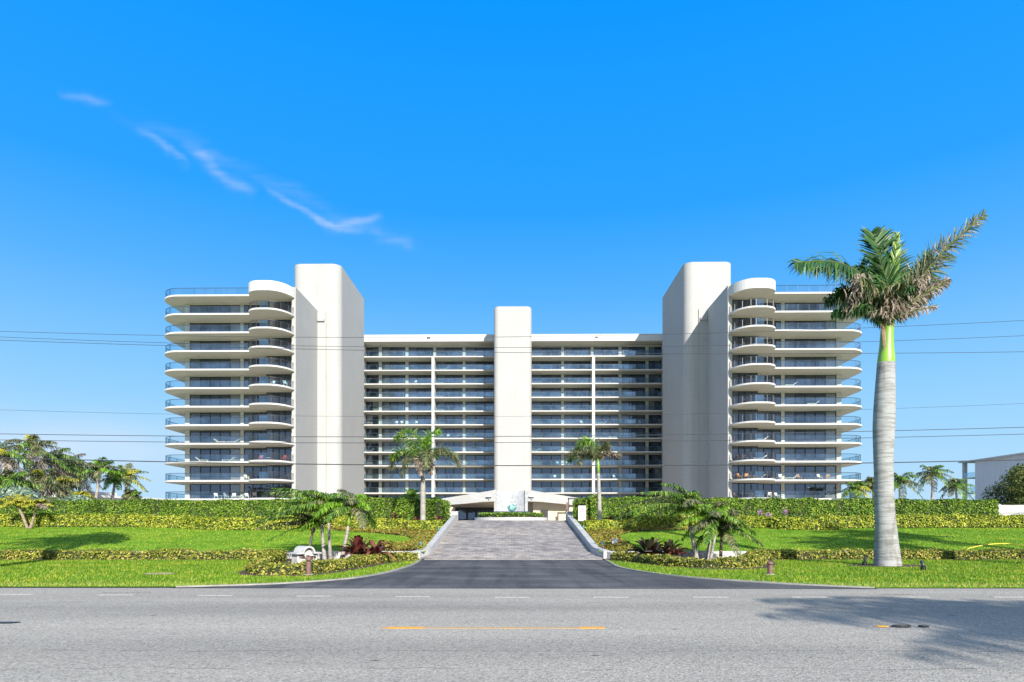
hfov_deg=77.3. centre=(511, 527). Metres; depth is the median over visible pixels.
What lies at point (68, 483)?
coconut palm
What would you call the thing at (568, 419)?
window
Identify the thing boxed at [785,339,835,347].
sliding door
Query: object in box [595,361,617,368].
window
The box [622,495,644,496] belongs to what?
window
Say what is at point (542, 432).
window
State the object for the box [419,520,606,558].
driveway
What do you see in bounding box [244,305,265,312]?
sliding door
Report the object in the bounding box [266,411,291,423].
sliding door
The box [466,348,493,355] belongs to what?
window
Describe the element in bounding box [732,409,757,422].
sliding door
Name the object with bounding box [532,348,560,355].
window
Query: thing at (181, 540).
lawn
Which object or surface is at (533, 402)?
window
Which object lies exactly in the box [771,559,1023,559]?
mulch bed
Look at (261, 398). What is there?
sliding door
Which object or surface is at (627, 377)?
window
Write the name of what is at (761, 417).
sliding door
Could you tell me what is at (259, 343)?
sliding door
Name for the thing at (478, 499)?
entrance canopy
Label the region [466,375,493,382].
window
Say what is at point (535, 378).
window
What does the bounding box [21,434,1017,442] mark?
power line
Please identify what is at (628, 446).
window
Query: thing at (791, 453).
sliding door
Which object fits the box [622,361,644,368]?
window
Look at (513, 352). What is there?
power line
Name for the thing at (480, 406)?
window
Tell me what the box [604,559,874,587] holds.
apron edging
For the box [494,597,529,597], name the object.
white dash
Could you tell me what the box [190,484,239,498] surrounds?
sliding door
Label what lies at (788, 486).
sliding door
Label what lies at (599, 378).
window
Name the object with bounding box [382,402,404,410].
window
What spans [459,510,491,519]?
glass door
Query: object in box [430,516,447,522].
bromeliad
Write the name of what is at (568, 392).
window
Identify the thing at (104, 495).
beach house
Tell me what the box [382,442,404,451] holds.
window
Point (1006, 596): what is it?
white dash
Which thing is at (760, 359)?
sliding door
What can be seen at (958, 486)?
coconut palm
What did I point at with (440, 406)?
window
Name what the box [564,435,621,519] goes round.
foxtail palm
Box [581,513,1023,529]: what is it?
hedge
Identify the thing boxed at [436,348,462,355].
window
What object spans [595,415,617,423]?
window
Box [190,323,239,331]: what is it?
sliding door
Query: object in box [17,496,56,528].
date palm
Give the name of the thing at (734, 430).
sliding door
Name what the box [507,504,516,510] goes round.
glass orb
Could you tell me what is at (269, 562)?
hedge
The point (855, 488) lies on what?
coconut palm
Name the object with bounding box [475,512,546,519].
planter
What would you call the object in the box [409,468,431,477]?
window
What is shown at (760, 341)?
sliding door
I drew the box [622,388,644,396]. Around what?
window
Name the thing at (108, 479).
coconut palm
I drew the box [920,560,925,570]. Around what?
ground spotlight
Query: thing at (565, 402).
window
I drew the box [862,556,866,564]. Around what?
ground spotlight
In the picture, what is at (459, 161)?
sky
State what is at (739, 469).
sliding door
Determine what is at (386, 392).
window
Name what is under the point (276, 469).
sliding door
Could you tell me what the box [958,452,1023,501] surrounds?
neighbour block
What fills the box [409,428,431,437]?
window
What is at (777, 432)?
sliding door
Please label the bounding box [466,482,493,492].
window
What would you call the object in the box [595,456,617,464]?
window
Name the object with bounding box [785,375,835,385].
sliding door
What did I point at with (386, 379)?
window
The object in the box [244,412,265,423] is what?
sliding door
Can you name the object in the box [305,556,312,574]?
bollard light
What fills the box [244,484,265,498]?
sliding door
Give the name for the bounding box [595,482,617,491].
window
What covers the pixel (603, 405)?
window
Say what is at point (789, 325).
sliding door
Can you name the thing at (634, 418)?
window
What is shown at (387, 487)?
window
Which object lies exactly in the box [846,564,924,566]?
mulch bed
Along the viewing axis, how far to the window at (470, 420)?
138.67 m
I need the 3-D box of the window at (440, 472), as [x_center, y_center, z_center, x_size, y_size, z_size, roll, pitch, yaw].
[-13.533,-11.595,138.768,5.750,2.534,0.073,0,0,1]
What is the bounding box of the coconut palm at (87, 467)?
[69,460,103,496]
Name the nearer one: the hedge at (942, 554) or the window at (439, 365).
the hedge at (942, 554)
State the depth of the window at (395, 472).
138.91 m
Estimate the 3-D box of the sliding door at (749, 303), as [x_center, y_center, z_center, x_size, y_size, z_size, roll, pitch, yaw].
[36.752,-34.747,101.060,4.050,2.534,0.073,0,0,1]
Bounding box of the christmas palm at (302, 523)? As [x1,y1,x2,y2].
[257,512,325,545]
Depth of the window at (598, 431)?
138.36 m
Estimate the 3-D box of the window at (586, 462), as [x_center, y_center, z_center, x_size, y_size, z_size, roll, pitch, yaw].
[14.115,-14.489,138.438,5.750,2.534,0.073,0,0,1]
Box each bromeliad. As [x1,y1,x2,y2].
[335,535,379,556]
[351,540,399,562]
[385,512,405,518]
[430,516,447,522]
[624,537,668,558]
[653,538,691,556]
[665,546,688,554]
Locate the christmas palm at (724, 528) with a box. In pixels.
[691,521,763,557]
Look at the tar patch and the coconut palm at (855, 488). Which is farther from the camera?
the coconut palm at (855, 488)
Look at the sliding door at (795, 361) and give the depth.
102.45 m
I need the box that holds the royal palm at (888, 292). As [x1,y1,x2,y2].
[784,209,988,565]
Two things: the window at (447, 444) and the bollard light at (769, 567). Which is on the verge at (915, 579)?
the bollard light at (769, 567)
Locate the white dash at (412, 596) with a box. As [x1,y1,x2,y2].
[395,596,430,596]
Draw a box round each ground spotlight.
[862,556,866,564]
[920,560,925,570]
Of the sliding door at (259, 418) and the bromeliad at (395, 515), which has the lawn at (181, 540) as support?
the bromeliad at (395, 515)
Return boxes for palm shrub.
[397,488,419,498]
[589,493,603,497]
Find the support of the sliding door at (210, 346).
in the apartment building
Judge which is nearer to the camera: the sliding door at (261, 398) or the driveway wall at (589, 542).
the driveway wall at (589, 542)
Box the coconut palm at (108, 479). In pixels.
[100,468,135,499]
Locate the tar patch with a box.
[0,622,20,623]
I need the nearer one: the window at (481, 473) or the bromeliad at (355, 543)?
the bromeliad at (355, 543)
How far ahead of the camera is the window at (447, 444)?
138.77 m
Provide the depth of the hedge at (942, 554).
25.63 m
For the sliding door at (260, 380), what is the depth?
103.50 m
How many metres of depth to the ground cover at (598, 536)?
32.00 m
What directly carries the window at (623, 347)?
in the apartment building
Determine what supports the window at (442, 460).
in the apartment building
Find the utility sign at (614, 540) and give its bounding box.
[612,538,617,543]
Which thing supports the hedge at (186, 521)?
on the lawn at (181, 540)
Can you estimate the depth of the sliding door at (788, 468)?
102.45 m
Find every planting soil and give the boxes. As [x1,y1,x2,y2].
[336,529,429,550]
[589,529,703,550]
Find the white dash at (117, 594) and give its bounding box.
[100,594,134,594]
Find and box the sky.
[0,0,1023,499]
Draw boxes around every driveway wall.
[410,511,457,556]
[566,511,613,558]
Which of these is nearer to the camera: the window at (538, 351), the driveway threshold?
the driveway threshold
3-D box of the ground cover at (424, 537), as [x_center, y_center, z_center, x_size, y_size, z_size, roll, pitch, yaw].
[-5.571,0.414,32.431,5.146,1.187,12.064,0,0,-28]
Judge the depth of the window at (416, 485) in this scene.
138.84 m
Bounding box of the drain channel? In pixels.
[439,544,584,544]
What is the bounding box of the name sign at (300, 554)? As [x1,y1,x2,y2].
[287,546,321,563]
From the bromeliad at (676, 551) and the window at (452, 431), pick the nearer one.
the bromeliad at (676, 551)
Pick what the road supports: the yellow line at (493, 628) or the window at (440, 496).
the yellow line at (493, 628)
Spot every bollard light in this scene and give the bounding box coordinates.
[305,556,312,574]
[766,561,773,574]
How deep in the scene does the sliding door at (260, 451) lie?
103.50 m
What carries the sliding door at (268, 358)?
in the apartment building
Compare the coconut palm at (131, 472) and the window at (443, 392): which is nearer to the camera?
the coconut palm at (131, 472)
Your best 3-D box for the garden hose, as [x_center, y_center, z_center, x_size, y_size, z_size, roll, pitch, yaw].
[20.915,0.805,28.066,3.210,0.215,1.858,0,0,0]
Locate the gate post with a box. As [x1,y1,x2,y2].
[566,498,579,510]
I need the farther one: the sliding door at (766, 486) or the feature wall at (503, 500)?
the sliding door at (766, 486)
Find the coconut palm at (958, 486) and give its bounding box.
[938,478,975,499]
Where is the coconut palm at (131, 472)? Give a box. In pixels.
[103,463,150,498]
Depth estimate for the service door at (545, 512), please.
73.81 m
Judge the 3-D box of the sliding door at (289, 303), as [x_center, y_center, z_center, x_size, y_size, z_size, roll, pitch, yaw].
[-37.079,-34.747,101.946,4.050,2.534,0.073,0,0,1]
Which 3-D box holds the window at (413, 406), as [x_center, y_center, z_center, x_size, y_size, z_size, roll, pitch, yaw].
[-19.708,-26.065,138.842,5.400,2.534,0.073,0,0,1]
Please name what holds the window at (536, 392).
in the apartment building
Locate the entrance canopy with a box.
[442,490,575,506]
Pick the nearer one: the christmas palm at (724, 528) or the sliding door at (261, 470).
the christmas palm at (724, 528)
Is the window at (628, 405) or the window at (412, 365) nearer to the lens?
the window at (628, 405)
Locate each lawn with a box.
[0,527,424,551]
[580,524,1023,551]
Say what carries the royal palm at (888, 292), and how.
on the verge at (915, 579)
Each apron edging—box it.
[176,559,420,586]
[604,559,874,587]
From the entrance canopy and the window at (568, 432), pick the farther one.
the window at (568, 432)
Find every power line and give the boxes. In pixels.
[0,457,1023,465]
[1,320,1023,337]
[4,340,985,353]
[9,335,1023,347]
[20,403,1023,416]
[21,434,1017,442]
[22,427,1023,436]
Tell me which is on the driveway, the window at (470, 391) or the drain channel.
the drain channel
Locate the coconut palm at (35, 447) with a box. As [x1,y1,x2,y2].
[10,435,73,477]
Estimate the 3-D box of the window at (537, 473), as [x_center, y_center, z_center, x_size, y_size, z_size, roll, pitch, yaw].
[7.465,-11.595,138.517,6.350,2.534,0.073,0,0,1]
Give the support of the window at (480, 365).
in the apartment building
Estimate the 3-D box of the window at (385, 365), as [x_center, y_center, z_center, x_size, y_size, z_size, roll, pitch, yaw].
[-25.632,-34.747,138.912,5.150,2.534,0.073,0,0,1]
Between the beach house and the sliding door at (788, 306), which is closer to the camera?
the beach house
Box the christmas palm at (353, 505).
[307,488,376,558]
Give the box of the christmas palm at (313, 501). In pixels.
[247,487,337,559]
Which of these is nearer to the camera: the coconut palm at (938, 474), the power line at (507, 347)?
the power line at (507, 347)
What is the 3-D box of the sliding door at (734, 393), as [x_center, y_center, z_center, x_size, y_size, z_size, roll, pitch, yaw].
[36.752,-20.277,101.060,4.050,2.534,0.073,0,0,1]
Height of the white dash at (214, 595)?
0.004 m
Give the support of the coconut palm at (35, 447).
on the forecourt
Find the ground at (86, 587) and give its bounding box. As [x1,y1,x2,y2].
[0,587,173,587]
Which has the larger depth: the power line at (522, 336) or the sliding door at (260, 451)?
the sliding door at (260, 451)
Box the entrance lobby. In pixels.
[450,502,572,519]
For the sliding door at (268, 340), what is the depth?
101.95 m
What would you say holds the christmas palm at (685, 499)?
on the mulch bed at (764, 566)
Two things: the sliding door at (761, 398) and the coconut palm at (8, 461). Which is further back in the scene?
the sliding door at (761, 398)
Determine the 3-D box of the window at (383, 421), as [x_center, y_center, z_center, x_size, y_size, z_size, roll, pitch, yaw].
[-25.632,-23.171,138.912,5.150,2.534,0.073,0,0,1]
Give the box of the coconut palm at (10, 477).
[0,469,42,497]
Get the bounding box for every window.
[382,347,404,355]
[382,362,404,368]
[382,375,404,383]
[382,388,404,396]
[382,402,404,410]
[382,415,404,423]
[382,428,404,437]
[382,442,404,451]
[382,455,403,464]
[382,468,404,477]
[382,482,404,492]
[382,495,401,497]
[409,347,432,355]
[409,362,431,369]
[409,375,431,382]
[409,388,431,396]
[409,402,431,410]
[409,415,431,423]
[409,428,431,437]
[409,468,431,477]
[409,482,431,492]
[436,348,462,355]
[436,361,462,369]
[436,375,462,382]
[436,388,462,396]
[436,402,462,410]
[436,415,462,423]
[436,428,462,437]
[436,442,462,451]
[436,455,462,464]
[436,468,462,477]
[436,482,462,492]
[436,495,460,498]
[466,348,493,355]
[466,361,493,369]
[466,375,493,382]
[466,388,493,396]
[466,401,493,410]
[466,415,493,423]
[466,428,493,435]
[466,443,493,451]
[466,455,493,464]
[466,468,493,478]
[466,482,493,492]
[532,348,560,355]
[532,361,560,368]
[532,375,560,382]
[532,388,560,396]
[532,401,560,409]
[532,415,560,423]
[532,428,560,437]
[532,441,560,451]
[532,455,560,464]
[532,468,560,478]
[532,482,560,492]
[564,347,590,355]
[564,361,590,368]
[564,374,590,382]
[564,388,590,396]
[564,401,590,409]
[564,415,590,423]
[564,428,590,437]
[564,441,585,450]
[564,455,590,464]
[564,468,590,478]
[564,482,590,492]
[564,495,589,497]
[593,346,617,355]
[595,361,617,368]
[595,374,617,382]
[595,388,617,396]
[595,401,617,409]
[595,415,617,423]
[595,428,617,437]
[595,441,617,450]
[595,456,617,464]
[595,468,617,478]
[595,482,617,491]
[601,495,617,497]
[622,346,644,355]
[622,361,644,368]
[622,374,644,382]
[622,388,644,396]
[622,401,644,409]
[622,415,644,423]
[622,428,644,437]
[622,442,644,450]
[622,455,644,464]
[622,468,644,478]
[622,482,644,491]
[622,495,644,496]
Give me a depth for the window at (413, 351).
138.84 m
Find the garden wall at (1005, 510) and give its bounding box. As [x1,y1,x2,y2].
[998,504,1023,515]
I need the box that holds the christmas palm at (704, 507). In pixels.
[674,502,742,559]
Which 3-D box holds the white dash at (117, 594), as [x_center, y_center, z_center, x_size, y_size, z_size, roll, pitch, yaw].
[-7.648,1.297,12.376,0.660,0.004,0.100,0,0,0]
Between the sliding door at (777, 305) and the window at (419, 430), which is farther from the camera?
the window at (419, 430)
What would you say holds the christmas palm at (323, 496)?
on the mulch bed at (243, 572)
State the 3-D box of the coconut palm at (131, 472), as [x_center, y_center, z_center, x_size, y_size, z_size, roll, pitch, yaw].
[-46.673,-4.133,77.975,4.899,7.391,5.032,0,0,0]
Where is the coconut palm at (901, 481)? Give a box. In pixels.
[894,472,922,498]
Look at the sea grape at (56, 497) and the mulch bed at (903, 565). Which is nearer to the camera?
the mulch bed at (903, 565)
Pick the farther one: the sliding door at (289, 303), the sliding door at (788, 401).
the sliding door at (788, 401)
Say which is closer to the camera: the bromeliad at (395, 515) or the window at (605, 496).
the bromeliad at (395, 515)
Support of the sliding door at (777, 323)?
in the apartment building
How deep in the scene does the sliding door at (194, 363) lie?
103.60 m
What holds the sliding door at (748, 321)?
in the apartment building
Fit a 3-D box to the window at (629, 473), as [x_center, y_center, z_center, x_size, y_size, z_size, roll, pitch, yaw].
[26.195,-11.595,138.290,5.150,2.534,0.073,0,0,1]
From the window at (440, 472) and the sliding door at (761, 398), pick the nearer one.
the sliding door at (761, 398)
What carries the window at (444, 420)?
in the apartment building
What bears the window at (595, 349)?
in the apartment building
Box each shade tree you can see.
[981,463,1023,504]
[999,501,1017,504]
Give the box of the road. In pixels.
[0,588,1023,681]
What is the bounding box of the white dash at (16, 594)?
[0,594,32,594]
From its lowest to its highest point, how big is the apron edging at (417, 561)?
0.035 m
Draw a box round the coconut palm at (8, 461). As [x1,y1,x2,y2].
[0,439,44,489]
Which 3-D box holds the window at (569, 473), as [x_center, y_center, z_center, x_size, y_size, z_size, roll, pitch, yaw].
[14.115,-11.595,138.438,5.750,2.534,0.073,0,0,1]
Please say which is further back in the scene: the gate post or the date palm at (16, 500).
the gate post
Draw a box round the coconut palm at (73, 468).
[44,453,102,495]
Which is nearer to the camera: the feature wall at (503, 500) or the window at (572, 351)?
the feature wall at (503, 500)
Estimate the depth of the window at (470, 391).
138.67 m
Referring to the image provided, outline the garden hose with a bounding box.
[967,543,1023,548]
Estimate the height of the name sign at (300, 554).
0.724 m
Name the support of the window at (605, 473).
in the apartment building
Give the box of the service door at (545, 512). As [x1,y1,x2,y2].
[541,510,547,519]
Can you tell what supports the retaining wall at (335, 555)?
on the ground at (86, 587)
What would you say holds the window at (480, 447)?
in the apartment building
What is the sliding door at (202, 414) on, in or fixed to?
in the apartment building
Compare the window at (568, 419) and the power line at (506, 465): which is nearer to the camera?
the power line at (506, 465)
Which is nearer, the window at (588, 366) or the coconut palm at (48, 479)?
the coconut palm at (48, 479)
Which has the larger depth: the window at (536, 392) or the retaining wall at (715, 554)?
the window at (536, 392)
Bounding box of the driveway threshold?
[424,559,602,559]
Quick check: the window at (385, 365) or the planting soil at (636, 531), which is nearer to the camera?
the planting soil at (636, 531)
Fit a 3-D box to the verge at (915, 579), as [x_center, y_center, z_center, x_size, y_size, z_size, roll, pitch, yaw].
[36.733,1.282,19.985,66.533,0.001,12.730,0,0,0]
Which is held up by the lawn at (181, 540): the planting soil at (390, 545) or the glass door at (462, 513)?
the planting soil at (390, 545)
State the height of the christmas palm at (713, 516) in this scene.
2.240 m
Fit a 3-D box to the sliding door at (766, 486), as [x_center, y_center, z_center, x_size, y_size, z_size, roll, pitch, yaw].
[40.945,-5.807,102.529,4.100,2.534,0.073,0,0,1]
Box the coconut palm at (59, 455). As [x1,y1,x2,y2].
[29,448,83,493]
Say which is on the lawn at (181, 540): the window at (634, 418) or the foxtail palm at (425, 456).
the foxtail palm at (425, 456)
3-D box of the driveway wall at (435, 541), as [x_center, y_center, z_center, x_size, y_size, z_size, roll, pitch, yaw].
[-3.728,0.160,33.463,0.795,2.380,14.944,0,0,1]
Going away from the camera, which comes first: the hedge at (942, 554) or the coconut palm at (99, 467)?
the hedge at (942, 554)
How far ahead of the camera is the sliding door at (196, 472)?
103.58 m
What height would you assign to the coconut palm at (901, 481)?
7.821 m
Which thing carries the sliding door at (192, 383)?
in the apartment building
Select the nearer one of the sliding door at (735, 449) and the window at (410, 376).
the sliding door at (735, 449)
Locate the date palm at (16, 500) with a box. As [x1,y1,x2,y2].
[0,494,33,528]
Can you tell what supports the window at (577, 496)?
in the apartment building
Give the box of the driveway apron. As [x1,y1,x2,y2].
[174,560,876,588]
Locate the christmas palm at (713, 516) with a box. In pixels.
[690,505,755,558]
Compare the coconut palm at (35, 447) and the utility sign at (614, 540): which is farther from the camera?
the coconut palm at (35, 447)
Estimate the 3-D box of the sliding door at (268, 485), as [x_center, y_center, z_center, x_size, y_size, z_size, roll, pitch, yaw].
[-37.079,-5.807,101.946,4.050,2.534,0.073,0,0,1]
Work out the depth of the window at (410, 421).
138.84 m
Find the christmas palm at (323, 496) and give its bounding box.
[262,490,341,559]
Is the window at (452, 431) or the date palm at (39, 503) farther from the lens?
the window at (452, 431)
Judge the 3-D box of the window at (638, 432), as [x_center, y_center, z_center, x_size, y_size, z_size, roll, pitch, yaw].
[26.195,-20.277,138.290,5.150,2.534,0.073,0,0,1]
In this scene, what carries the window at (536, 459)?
in the apartment building
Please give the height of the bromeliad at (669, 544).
0.722 m
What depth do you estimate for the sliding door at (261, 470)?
103.50 m
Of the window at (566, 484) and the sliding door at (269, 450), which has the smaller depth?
the sliding door at (269, 450)
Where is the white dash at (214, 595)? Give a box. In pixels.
[197,595,231,595]
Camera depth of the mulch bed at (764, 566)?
20.34 m
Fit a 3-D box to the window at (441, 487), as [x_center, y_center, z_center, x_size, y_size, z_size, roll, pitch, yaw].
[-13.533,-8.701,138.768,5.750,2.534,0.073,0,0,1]
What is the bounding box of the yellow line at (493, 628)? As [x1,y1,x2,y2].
[381,627,604,628]
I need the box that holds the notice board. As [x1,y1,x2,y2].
[578,506,585,520]
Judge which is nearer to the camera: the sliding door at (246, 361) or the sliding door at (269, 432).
the sliding door at (269, 432)
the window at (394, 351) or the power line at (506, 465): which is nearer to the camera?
the power line at (506, 465)
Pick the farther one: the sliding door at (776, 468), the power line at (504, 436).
the sliding door at (776, 468)
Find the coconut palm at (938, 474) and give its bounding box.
[913,464,957,499]
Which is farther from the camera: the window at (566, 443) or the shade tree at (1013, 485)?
the window at (566, 443)
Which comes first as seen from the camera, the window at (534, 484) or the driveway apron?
the driveway apron
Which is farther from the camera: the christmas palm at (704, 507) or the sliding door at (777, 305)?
the sliding door at (777, 305)
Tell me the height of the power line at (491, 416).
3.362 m
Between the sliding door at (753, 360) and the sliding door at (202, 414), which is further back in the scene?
the sliding door at (202, 414)
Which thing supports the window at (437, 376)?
in the apartment building
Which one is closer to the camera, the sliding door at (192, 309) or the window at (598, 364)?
the sliding door at (192, 309)
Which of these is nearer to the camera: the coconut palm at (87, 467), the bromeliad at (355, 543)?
the bromeliad at (355, 543)
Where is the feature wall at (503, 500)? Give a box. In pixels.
[493,490,528,512]
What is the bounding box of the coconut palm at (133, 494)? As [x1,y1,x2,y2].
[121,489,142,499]
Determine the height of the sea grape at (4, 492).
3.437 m
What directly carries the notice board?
on the lawn at (838, 539)
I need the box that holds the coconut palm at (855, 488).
[840,480,873,498]
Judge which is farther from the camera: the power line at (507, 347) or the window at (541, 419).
the window at (541, 419)
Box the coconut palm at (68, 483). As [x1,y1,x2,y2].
[45,472,83,498]
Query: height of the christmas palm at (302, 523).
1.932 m
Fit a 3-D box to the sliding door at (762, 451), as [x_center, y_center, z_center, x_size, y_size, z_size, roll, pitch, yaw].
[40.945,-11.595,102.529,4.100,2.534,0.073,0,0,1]
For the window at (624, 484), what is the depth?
138.30 m
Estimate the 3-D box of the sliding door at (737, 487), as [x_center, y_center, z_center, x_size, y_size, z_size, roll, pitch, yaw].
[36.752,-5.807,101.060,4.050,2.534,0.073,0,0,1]
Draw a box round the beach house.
[45,491,163,500]
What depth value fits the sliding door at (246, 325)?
103.50 m
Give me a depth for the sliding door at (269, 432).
101.95 m
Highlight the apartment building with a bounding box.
[165,262,861,500]
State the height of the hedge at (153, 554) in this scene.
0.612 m
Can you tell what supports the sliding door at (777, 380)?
in the apartment building
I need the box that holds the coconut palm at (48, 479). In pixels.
[20,468,69,499]
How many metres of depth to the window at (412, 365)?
138.84 m
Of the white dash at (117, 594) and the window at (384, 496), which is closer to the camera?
the white dash at (117, 594)
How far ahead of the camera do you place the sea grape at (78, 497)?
49.66 m
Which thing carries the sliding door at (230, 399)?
in the apartment building
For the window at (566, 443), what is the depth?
138.47 m
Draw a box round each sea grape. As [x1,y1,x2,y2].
[0,485,43,499]
[33,495,67,499]
[39,494,90,500]
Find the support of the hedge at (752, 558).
on the mulch bed at (764, 566)
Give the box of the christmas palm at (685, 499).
[614,483,707,558]
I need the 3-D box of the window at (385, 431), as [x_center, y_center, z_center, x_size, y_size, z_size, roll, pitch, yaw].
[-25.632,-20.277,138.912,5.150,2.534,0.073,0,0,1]
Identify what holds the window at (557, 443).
in the apartment building
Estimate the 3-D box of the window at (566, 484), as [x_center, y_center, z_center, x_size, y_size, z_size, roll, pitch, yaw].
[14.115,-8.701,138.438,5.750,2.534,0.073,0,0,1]
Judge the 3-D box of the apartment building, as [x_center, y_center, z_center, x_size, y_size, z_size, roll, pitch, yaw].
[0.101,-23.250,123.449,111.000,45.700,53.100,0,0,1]
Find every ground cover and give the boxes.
[330,525,439,550]
[585,525,688,550]
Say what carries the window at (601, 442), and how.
in the apartment building
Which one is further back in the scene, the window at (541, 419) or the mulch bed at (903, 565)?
the window at (541, 419)
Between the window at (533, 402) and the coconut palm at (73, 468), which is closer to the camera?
the coconut palm at (73, 468)
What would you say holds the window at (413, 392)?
in the apartment building
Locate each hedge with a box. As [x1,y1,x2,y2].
[0,496,450,523]
[0,512,443,531]
[0,547,282,559]
[245,550,419,574]
[572,495,999,523]
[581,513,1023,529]
[610,549,768,567]
[757,547,1023,559]
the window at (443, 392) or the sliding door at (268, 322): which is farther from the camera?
the window at (443, 392)
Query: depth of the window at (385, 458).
138.94 m
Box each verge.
[0,560,409,586]
[616,560,1023,587]
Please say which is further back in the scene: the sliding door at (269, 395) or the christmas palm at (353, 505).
the sliding door at (269, 395)
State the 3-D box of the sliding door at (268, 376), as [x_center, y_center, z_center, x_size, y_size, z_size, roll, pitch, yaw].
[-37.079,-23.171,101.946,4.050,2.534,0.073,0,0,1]
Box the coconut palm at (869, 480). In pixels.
[863,476,873,498]
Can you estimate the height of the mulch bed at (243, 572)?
0.034 m
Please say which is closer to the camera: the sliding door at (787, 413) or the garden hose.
the garden hose
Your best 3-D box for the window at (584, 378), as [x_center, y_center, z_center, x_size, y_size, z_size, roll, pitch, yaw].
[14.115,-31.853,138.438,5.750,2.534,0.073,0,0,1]
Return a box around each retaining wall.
[30,551,420,558]
[603,551,902,558]
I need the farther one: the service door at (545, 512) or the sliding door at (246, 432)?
the sliding door at (246, 432)
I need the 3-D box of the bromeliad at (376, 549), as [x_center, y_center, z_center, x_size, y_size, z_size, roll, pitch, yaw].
[-4.997,0.897,23.506,1.820,0.903,2.168,0,0,-23]
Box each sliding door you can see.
[190,305,239,312]
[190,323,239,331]
[190,341,239,349]
[190,359,239,368]
[190,377,239,386]
[190,394,239,405]
[190,412,239,423]
[190,430,239,442]
[190,448,239,461]
[190,466,239,479]
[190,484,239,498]
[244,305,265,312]
[244,323,265,331]
[244,341,265,349]
[244,359,265,368]
[244,377,265,386]
[244,394,265,405]
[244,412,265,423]
[244,430,265,441]
[244,448,265,460]
[244,466,265,479]
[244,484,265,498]
[266,301,291,312]
[266,320,291,331]
[266,338,291,349]
[266,356,291,368]
[266,374,291,386]
[266,392,291,405]
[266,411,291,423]
[266,429,291,441]
[266,447,291,461]
[266,465,291,479]
[266,483,291,498]
[732,299,757,310]
[732,318,757,329]
[732,336,757,348]
[732,354,757,366]
[732,373,757,385]
[732,391,757,404]
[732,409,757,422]
[732,428,757,441]
[732,446,757,460]
[732,465,757,479]
[732,483,757,497]
[758,303,780,310]
[758,321,780,329]
[758,339,780,347]
[758,357,780,366]
[758,375,780,385]
[758,393,780,404]
[758,411,780,422]
[758,429,780,441]
[758,447,780,460]
[758,465,780,479]
[758,483,780,497]
[785,303,835,310]
[785,321,835,329]
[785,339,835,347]
[785,357,835,366]
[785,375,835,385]
[785,393,835,404]
[785,411,835,422]
[785,429,835,441]
[785,447,835,460]
[785,465,835,479]
[785,483,835,497]
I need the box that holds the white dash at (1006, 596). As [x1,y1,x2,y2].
[990,596,1023,596]
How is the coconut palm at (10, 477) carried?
on the forecourt
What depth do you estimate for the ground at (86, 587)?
14.23 m
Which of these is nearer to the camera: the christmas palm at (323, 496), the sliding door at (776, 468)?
the christmas palm at (323, 496)
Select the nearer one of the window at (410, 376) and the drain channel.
the drain channel
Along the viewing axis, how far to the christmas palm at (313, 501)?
24.32 m
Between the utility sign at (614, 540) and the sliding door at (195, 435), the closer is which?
the utility sign at (614, 540)
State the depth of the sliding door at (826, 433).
102.45 m
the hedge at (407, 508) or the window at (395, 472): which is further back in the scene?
the window at (395, 472)
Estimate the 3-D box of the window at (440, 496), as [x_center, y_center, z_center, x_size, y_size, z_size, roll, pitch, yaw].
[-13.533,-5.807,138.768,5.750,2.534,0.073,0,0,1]
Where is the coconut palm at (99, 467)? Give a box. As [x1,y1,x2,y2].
[82,457,126,499]
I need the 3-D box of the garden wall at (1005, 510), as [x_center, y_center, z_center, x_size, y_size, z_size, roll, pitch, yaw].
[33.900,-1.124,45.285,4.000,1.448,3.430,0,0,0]
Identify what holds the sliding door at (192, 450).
in the apartment building
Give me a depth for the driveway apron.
15.98 m
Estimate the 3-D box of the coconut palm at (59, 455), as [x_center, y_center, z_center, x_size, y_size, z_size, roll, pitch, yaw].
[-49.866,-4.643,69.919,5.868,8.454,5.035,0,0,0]
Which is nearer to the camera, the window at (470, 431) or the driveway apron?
the driveway apron
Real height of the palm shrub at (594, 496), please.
1.921 m
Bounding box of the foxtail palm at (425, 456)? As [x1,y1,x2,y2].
[388,426,461,520]
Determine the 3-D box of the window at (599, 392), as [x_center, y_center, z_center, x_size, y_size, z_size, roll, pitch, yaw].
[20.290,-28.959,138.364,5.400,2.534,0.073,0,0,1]
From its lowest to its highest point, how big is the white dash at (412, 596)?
0.004 m
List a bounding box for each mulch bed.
[238,559,423,575]
[603,559,775,569]
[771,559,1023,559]
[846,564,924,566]

